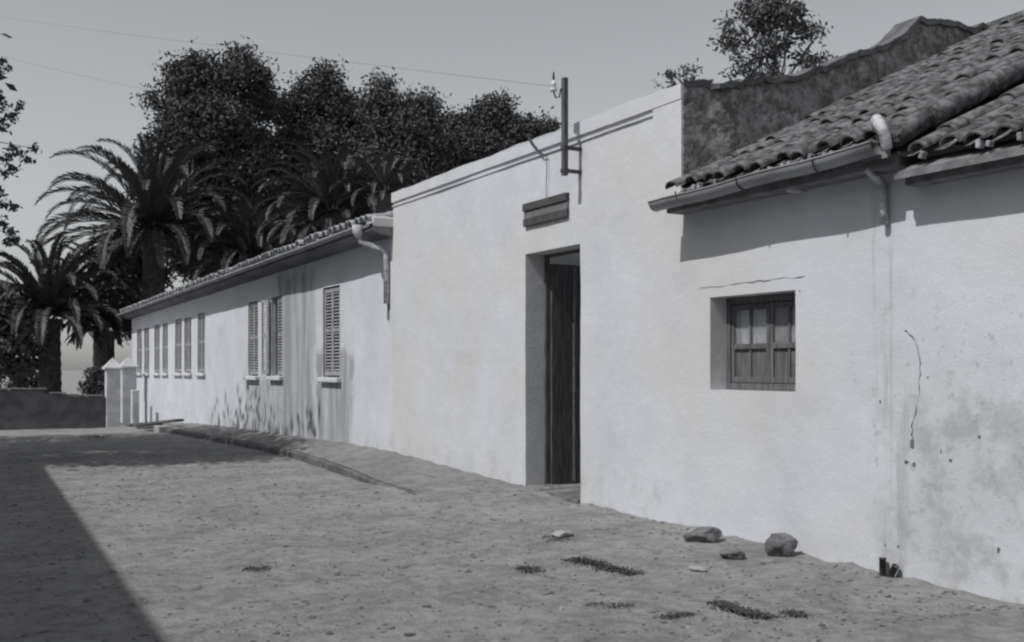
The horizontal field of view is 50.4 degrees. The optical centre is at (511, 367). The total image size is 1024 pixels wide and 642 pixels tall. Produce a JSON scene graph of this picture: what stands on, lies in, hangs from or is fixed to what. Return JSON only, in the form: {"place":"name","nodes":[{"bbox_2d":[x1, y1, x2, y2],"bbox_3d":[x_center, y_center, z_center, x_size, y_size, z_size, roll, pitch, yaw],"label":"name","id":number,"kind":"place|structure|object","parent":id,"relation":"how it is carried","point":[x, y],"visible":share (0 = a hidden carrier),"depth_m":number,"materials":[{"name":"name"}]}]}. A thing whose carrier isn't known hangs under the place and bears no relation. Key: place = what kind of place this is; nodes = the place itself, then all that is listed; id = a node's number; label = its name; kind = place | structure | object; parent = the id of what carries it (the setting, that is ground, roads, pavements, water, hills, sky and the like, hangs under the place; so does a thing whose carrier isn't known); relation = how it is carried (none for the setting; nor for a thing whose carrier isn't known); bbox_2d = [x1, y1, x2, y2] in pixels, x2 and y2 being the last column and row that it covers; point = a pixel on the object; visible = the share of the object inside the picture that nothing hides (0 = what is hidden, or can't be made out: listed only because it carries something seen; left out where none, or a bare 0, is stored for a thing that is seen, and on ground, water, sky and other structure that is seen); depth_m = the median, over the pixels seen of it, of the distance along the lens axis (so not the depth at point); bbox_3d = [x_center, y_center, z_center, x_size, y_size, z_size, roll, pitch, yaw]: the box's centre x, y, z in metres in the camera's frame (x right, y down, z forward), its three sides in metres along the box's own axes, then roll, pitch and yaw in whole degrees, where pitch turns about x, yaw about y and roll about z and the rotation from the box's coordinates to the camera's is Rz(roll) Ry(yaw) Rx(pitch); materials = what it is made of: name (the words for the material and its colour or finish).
{"place":"outdoors","nodes":[
{"label":"outdoors","id":0,"kind":"place"},
{"bbox_2d":[6,57,348,120],"bbox_3d":[-10.694,-9.397,37.000,0.005,1.088,16.625,0,0,33],"label":"overhead wire","id":1,"kind":"object","parent":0,"point":[170,94],"visible":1,"depth_m":35.95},
{"bbox_2d":[124,422,505,493],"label":"pavement","id":2,"kind":"structure","parent":0,"point":[415,474],"depth_m":15.81,"materials":[{"name":"grey concrete"}]},
{"bbox_2d":[131,390,138,422],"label":"pier","id":3,"kind":"structure","parent":2,"relation":"on","point":[134,406],"depth_m":33.91,"materials":[{"name":"white paint"}]},
{"bbox_2d":[154,425,177,432],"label":"step block","id":4,"kind":"structure","parent":2,"relation":"on","point":[160,428],"depth_m":27.95,"materials":[{"name":"concrete"}]},
{"bbox_2d":[136,419,183,428],"bbox_3d":[-9.323,1.502,28.749,2.162,0.341,0.240,0,0,44],"label":"plank","id":5,"kind":"object","parent":4,"relation":"on","point":[144,425],"visible":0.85,"depth_m":28.77,"materials":[{"name":"grey wood"}]},
{"bbox_2d":[0,371,1023,641],"bbox_3d":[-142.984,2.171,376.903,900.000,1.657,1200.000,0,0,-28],"label":"ground","id":6,"kind":"structure","parent":0,"point":[456,597],"depth_m":8.11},
{"bbox_2d":[0,372,38,390],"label":"shrub","id":7,"kind":"object","parent":6,"relation":"on","point":[21,384],"visible":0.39,"depth_m":40.55,"materials":[{"name":"black plant"}]},
{"bbox_2d":[0,33,41,246],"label":"roadside tree","id":8,"kind":"object","parent":6,"relation":"on","point":[11,232],"visible":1,"depth_m":16.43,"materials":[{"name":"black plant"}]},
{"bbox_2d":[0,277,56,387],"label":"shrub","id":9,"kind":"object","parent":6,"relation":"on","point":[11,363],"visible":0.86,"depth_m":37.49,"materials":[{"name":"grey plant"}]},
{"bbox_2d":[0,388,105,429],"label":"boundary wall","id":10,"kind":"structure","parent":6,"relation":"on","point":[34,408],"depth_m":31.76,"materials":[{"name":"concrete"}]},
{"bbox_2d":[0,235,146,393],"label":"palm tree","id":11,"kind":"object","parent":6,"relation":"on","point":[50,292],"visible":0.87,"depth_m":39.29,"materials":[{"name":"grey plant"}]},
{"bbox_2d":[38,241,141,396],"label":"palm tree","id":12,"kind":"object","parent":6,"relation":"on","point":[99,355],"visible":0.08,"depth_m":45.69,"materials":[{"name":"black plant"}]},
{"bbox_2d":[77,363,104,394],"bbox_3d":[-14.175,0.942,36.987,1.159,2.295,1.064,0,0,-28],"label":"shrub","id":13,"kind":"object","parent":6,"relation":"on","point":[93,384],"visible":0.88,"depth_m":36.84,"materials":[{"name":"grey plant"}]},
{"bbox_2d":[75,433,110,440],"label":"weed patch","id":14,"kind":"object","parent":6,"relation":"on","point":[99,437],"visible":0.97,"depth_m":25.41,"materials":[{"name":"plant"}]},
{"bbox_2d":[52,288,141,364],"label":"palm tree","id":15,"kind":"object","parent":6,"relation":"on","point":[107,316],"visible":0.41,"depth_m":41.64,"materials":[{"name":"grey plant"}]},
{"bbox_2d":[102,358,122,427],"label":"gate pillar","id":16,"kind":"structure","parent":6,"relation":"on","point":[112,367],"depth_m":32.51,"materials":[{"name":"white paint"}]},
{"bbox_2d":[120,357,138,422],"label":"gate pillar","id":17,"kind":"structure","parent":6,"relation":"on","point":[129,375],"depth_m":34.69,"materials":[{"name":"white paint"}]},
{"bbox_2d":[97,230,177,344],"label":"shrub","id":18,"kind":"object","parent":6,"relation":"on","point":[122,281],"visible":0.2,"depth_m":44.99,"materials":[{"name":"plant"}]},
{"bbox_2d":[32,133,255,300],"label":"palm tree","id":19,"kind":"object","parent":6,"relation":"on","point":[158,210],"visible":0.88,"depth_m":40.90,"materials":[{"name":"grey plant"}]},
{"bbox_2d":[123,34,303,282],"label":"eucalyptus tree","id":20,"kind":"object","parent":6,"relation":"on","point":[184,121],"visible":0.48,"depth_m":49.32,"materials":[{"name":"grey plant"}]},
{"bbox_2d":[170,193,320,284],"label":"palm tree","id":21,"kind":"object","parent":6,"relation":"on","point":[245,230],"visible":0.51,"depth_m":41.01,"materials":[{"name":"grey plant"}]},
{"bbox_2d":[241,564,276,572],"bbox_3d":[-1.868,1.492,8.065,0.296,0.021,0.286,0,0,-43],"label":"weed patch","id":22,"kind":"object","parent":6,"relation":"on","point":[254,569],"visible":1,"depth_m":8.06,"materials":[{"name":"grey plant"}]},
{"bbox_2d":[121,423,415,494],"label":"kerb","id":23,"kind":"structure","parent":6,"relation":"on","point":[342,470],"depth_m":17.72,"materials":[{"name":"stone"}]},
{"bbox_2d":[262,55,366,239],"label":"eucalyptus tree","id":24,"kind":"object","parent":6,"relation":"on","point":[319,95],"visible":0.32,"depth_m":51.93,"materials":[{"name":"grey plant"}]},
{"bbox_2d":[251,140,403,251],"bbox_3d":[-6.332,-2.816,38.105,5.616,9.914,5.771,0,0,-2],"label":"palm tree","id":25,"kind":"object","parent":6,"relation":"on","point":[320,206],"visible":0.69,"depth_m":37.20,"materials":[{"name":"grey plant"}]},
{"bbox_2d":[116,211,579,450],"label":"long house","id":26,"kind":"structure","parent":6,"relation":"on","point":[295,338],"depth_m":20.86,"materials":[{"name":"paint"}]},
{"bbox_2d":[137,329,141,375],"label":"window","id":27,"kind":"structure","parent":26,"relation":"in","point":[140,331],"depth_m":36.40,"materials":[{"name":"grey paint"}]},
{"bbox_2d":[141,328,149,375],"bbox_3d":[-11.755,-0.493,35.089,0.200,1.527,1.125,0,0,-28],"label":"window","id":28,"kind":"structure","parent":26,"relation":"in","point":[147,373],"depth_m":35.20,"materials":[{"name":"grey paint"}]},
{"bbox_2d":[152,325,159,375],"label":"window","id":29,"kind":"structure","parent":26,"relation":"in","point":[157,347],"depth_m":33.45,"materials":[{"name":"grey paint"}]},
{"bbox_2d":[160,324,167,375],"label":"window","id":30,"kind":"structure","parent":26,"relation":"in","point":[165,346],"depth_m":32.41,"materials":[{"name":"grey paint"}]},
{"bbox_2d":[172,319,181,375],"bbox_3d":[-9.317,-0.548,30.484,0.200,1.588,1.116,0,0,-28],"label":"window","id":31,"kind":"structure","parent":26,"relation":"in","point":[178,369],"depth_m":30.45,"materials":[{"name":"grey paint"}]},
{"bbox_2d":[181,318,191,375],"bbox_3d":[-8.713,-0.543,29.342,0.200,1.566,1.087,0,0,-28],"label":"window","id":32,"kind":"structure","parent":26,"relation":"in","point":[187,322],"depth_m":29.45,"materials":[{"name":"grey paint"}]},
{"bbox_2d":[194,313,205,375],"bbox_3d":[-7.926,-0.571,27.856,0.200,1.606,0.996,0,0,-28],"label":"window","id":33,"kind":"structure","parent":26,"relation":"in","point":[202,316],"depth_m":27.82,"materials":[{"name":"grey paint"}]},
{"bbox_2d":[243,302,258,379],"bbox_3d":[-5.520,-0.559,23.291,0.220,1.671,0.983,0,0,-28],"label":"window","id":34,"kind":"structure","parent":26,"relation":"in","point":[253,338],"depth_m":23.35,"materials":[{"name":"grey paint"}]},
{"bbox_2d":[261,297,282,380],"bbox_3d":[-4.747,-0.568,21.806,0.243,1.664,1.230,0,0,-28],"label":"window","id":35,"kind":"structure","parent":26,"relation":"in","point":[278,376],"depth_m":22.04,"materials":[{"name":"grey paint"}]},
{"bbox_2d":[317,286,340,382],"bbox_3d":[-3.084,-0.561,18.690,0.220,1.643,1.049,0,0,-28],"label":"window","id":36,"kind":"structure","parent":26,"relation":"in","point":[330,291],"depth_m":18.73,"materials":[{"name":"grey paint"}]},
{"bbox_2d":[330,151,426,214],"bbox_3d":[-4.205,-2.489,36.042,3.502,9.167,3.198,0,0,34],"label":"palm tree","id":37,"kind":"object","parent":6,"relation":"on","point":[387,181],"visible":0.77,"depth_m":35.61,"materials":[{"name":"grey plant"}]},
{"bbox_2d":[319,66,458,207],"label":"eucalyptus tree","id":38,"kind":"object","parent":6,"relation":"on","point":[386,124],"visible":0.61,"depth_m":50.93,"materials":[{"name":"grey plant"}]},
{"bbox_2d":[435,86,560,171],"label":"eucalyptus tree","id":39,"kind":"object","parent":6,"relation":"on","point":[485,127],"visible":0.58,"depth_m":54.94,"materials":[{"name":"grey plant"}]},
{"bbox_2d":[4,447,1008,641],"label":"pebbles","id":40,"kind":"object","parent":6,"relation":"on","point":[393,627],"visible":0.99,"depth_m":7.85,"materials":[{"name":"stone"}]},
{"bbox_2d":[5,450,1010,641],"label":"litter","id":41,"kind":"object","parent":6,"relation":"on","point":[428,606],"visible":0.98,"depth_m":7.17,"materials":[{"name":"grey"}]},
{"bbox_2d":[512,564,545,574],"bbox_3d":[0.117,1.495,8.054,0.262,0.022,0.406,0,0,-3],"label":"weed patch","id":42,"kind":"object","parent":6,"relation":"on","point":[529,569],"visible":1,"depth_m":8.06,"materials":[{"name":"grey plant"}]},
{"bbox_2d":[391,83,683,524],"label":"yard wall","id":43,"kind":"structure","parent":6,"relation":"on","point":[518,358],"depth_m":12.58,"materials":[{"name":"white paint"}]},
{"bbox_2d":[527,137,546,197],"bbox_3d":[0.280,-2.232,12.197,0.032,0.767,0.397,0,0,-30],"label":"cable","id":44,"kind":"object","parent":43,"relation":"attached to","point":[532,143],"visible":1,"depth_m":12.09,"materials":[{"name":"black metal"}]},
{"bbox_2d":[522,192,568,226],"bbox_3d":[0.367,-1.740,12.075,0.048,0.260,0.983,0,0,-28],"label":"sign board","id":45,"kind":"object","parent":43,"relation":"attached to","point":[548,209],"visible":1,"depth_m":12.02,"materials":[{"name":"grey wood"}]},
{"bbox_2d":[550,264,580,483],"bbox_3d":[0.716,0.077,12.784,0.594,2.555,0.073,0,0,-30],"label":"door","id":46,"kind":"structure","parent":43,"relation":"in","point":[565,280],"depth_m":12.73,"materials":[{"name":"brown wood"}]},
{"bbox_2d":[550,72,581,175],"bbox_3d":[0.571,-2.539,11.373,0.350,1.078,0.104,0,0,-16],"label":"line post","id":47,"kind":"object","parent":43,"relation":"attached to","point":[565,147],"visible":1,"depth_m":11.34,"materials":[{"name":"grey metal"}]},
{"bbox_2d":[11,18,546,85],"bbox_3d":[-8.983,-7.124,22.675,0.003,8.395,29.458,0,0,-40],"label":"overhead wire","id":48,"kind":"object","parent":47,"relation":"attached to","point":[311,57],"visible":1,"depth_m":14.83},
{"bbox_2d":[651,79,679,88],"bbox_3d":[1.455,-2.633,10.282,0.278,0.190,0.203,0,0,22],"label":"wall plant","id":49,"kind":"object","parent":43,"relation":"on","point":[672,84],"depth_m":10.25,"materials":[{"name":"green plant"}]},
{"bbox_2d":[657,58,702,82],"bbox_3d":[1.593,-2.684,10.065,0.403,0.301,0.347,0,0,-28],"label":"wall plant","id":50,"kind":"object","parent":43,"relation":"on","point":[670,74],"depth_m":10.03,"materials":[{"name":"grey plant"}]},
{"bbox_2d":[535,533,581,543],"bbox_3d":[0.361,1.477,9.425,0.571,0.021,0.448,0,0,37],"label":"weed patch","id":51,"kind":"object","parent":6,"relation":"on","point":[552,538],"visible":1,"depth_m":9.38,"materials":[{"name":"plant"}]},
{"bbox_2d":[538,487,580,503],"bbox_3d":[0.814,1.595,12.194,0.950,0.410,1.211,0,0,-28],"label":"door step","id":52,"kind":"object","parent":6,"relation":"on","point":[574,496],"depth_m":11.87,"materials":[{"name":"stone"}]},
{"bbox_2d":[551,530,573,536],"bbox_3d":[0.432,1.465,9.552,0.192,0.072,0.187,0,0,-28],"label":"stone","id":53,"kind":"object","parent":6,"relation":"on","point":[558,533],"visible":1,"depth_m":9.48,"materials":[{"name":"grey stone"}]},
{"bbox_2d":[560,555,645,577],"bbox_3d":[0.644,1.485,8.104,0.398,0.042,0.852,0,0,-28],"label":"weed patch","id":54,"kind":"object","parent":6,"relation":"on","point":[601,564],"visible":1,"depth_m":8.12,"materials":[{"name":"grey plant"}]},
{"bbox_2d":[585,598,634,608],"bbox_3d":[0.607,1.493,6.845,0.244,0.021,0.335,0,0,-37],"label":"weed patch","id":55,"kind":"object","parent":6,"relation":"on","point":[608,606],"visible":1,"depth_m":6.83,"materials":[{"name":"plant"}]},
{"bbox_2d":[653,610,700,619],"bbox_3d":[1.004,1.484,6.526,0.348,0.020,0.190,0,0,-37],"label":"weed patch","id":56,"kind":"object","parent":6,"relation":"on","point":[679,614],"visible":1,"depth_m":6.51,"materials":[{"name":"plant"}]},
{"bbox_2d":[688,566,706,570],"bbox_3d":[1.350,1.468,7.945,0.123,0.030,0.184,0,0,-28],"label":"stone","id":57,"kind":"object","parent":6,"relation":"on","point":[700,568],"visible":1,"depth_m":7.90,"materials":[{"name":"grey stone"}]},
{"bbox_2d":[683,526,721,542],"bbox_3d":[1.594,1.408,9.081,0.324,0.152,0.197,0,0,-9],"label":"stone","id":58,"kind":"object","parent":6,"relation":"on","point":[708,534],"visible":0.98,"depth_m":9.03,"materials":[{"name":"grey stone"}]},
{"bbox_2d":[720,545,745,559],"bbox_3d":[1.702,1.441,8.387,0.198,0.134,0.151,0,0,10],"label":"stone","id":59,"kind":"object","parent":6,"relation":"on","point":[733,552],"visible":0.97,"depth_m":8.33,"materials":[{"name":"grey stone"}]},
{"bbox_2d":[705,598,781,620],"bbox_3d":[1.408,1.484,6.649,0.305,0.028,0.649,0,0,-28],"label":"weed patch","id":60,"kind":"object","parent":6,"relation":"on","point":[753,614],"visible":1,"depth_m":6.61,"materials":[{"name":"grey plant"}]},
{"bbox_2d":[706,0,837,80],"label":"yard tree","id":61,"kind":"object","parent":6,"relation":"on","point":[762,19],"visible":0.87,"depth_m":16.88,"materials":[{"name":"grey plant"}]},
{"bbox_2d":[764,533,797,556],"bbox_3d":[2.088,1.410,8.485,0.249,0.230,0.180,0,0,-4],"label":"stone","id":62,"kind":"object","parent":6,"relation":"on","point":[781,544],"visible":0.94,"depth_m":8.42,"materials":[{"name":"grey stone"}]},
{"bbox_2d":[778,608,815,619],"bbox_3d":[1.699,1.488,6.562,0.269,0.021,0.263,0,0,-28],"label":"weed patch","id":63,"kind":"object","parent":6,"relation":"on","point":[796,614],"visible":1,"depth_m":6.56,"materials":[{"name":"plant"}]},
{"bbox_2d":[648,10,1023,603],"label":"cottage","id":64,"kind":"structure","parent":6,"relation":"on","point":[886,343],"depth_m":7.96,"materials":[{"name":"paint"}]},
{"bbox_2d":[727,292,795,390],"bbox_3d":[2.175,-0.205,9.164,0.070,0.806,1.065,0,0,-28],"label":"window","id":65,"kind":"structure","parent":64,"relation":"in","point":[761,336],"depth_m":9.24,"materials":[{"name":"grey wood"}]},
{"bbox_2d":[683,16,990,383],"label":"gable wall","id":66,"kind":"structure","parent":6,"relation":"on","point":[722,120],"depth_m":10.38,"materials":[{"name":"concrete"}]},
{"bbox_2d":[801,54,822,69],"bbox_3d":[2.989,-3.004,10.827,0.223,0.231,0.257,0,0,38],"label":"wall plant","id":67,"kind":"object","parent":66,"relation":"on","point":[818,59],"depth_m":10.80,"materials":[{"name":"grey plant"}]},
{"bbox_2d":[879,557,885,576],"bbox_3d":[2.636,1.448,7.738,0.052,0.183,0.052,0,0,-28],"label":"pipe stub","id":68,"kind":"object","parent":6,"relation":"on","point":[882,566],"visible":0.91,"depth_m":7.72,"materials":[{"name":"metal"}]},
{"bbox_2d":[887,563,898,576],"bbox_3d":[2.675,1.458,7.663,0.052,0.158,0.117,0,0,-28],"label":"pipe stub","id":69,"kind":"object","parent":6,"relation":"on","point":[893,570],"visible":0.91,"depth_m":7.64,"materials":[{"name":"metal"}]},
{"bbox_2d":[0,0,1023,370],"label":"sky","id":70,"kind":"structure","parent":0,"point":[610,52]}
]}

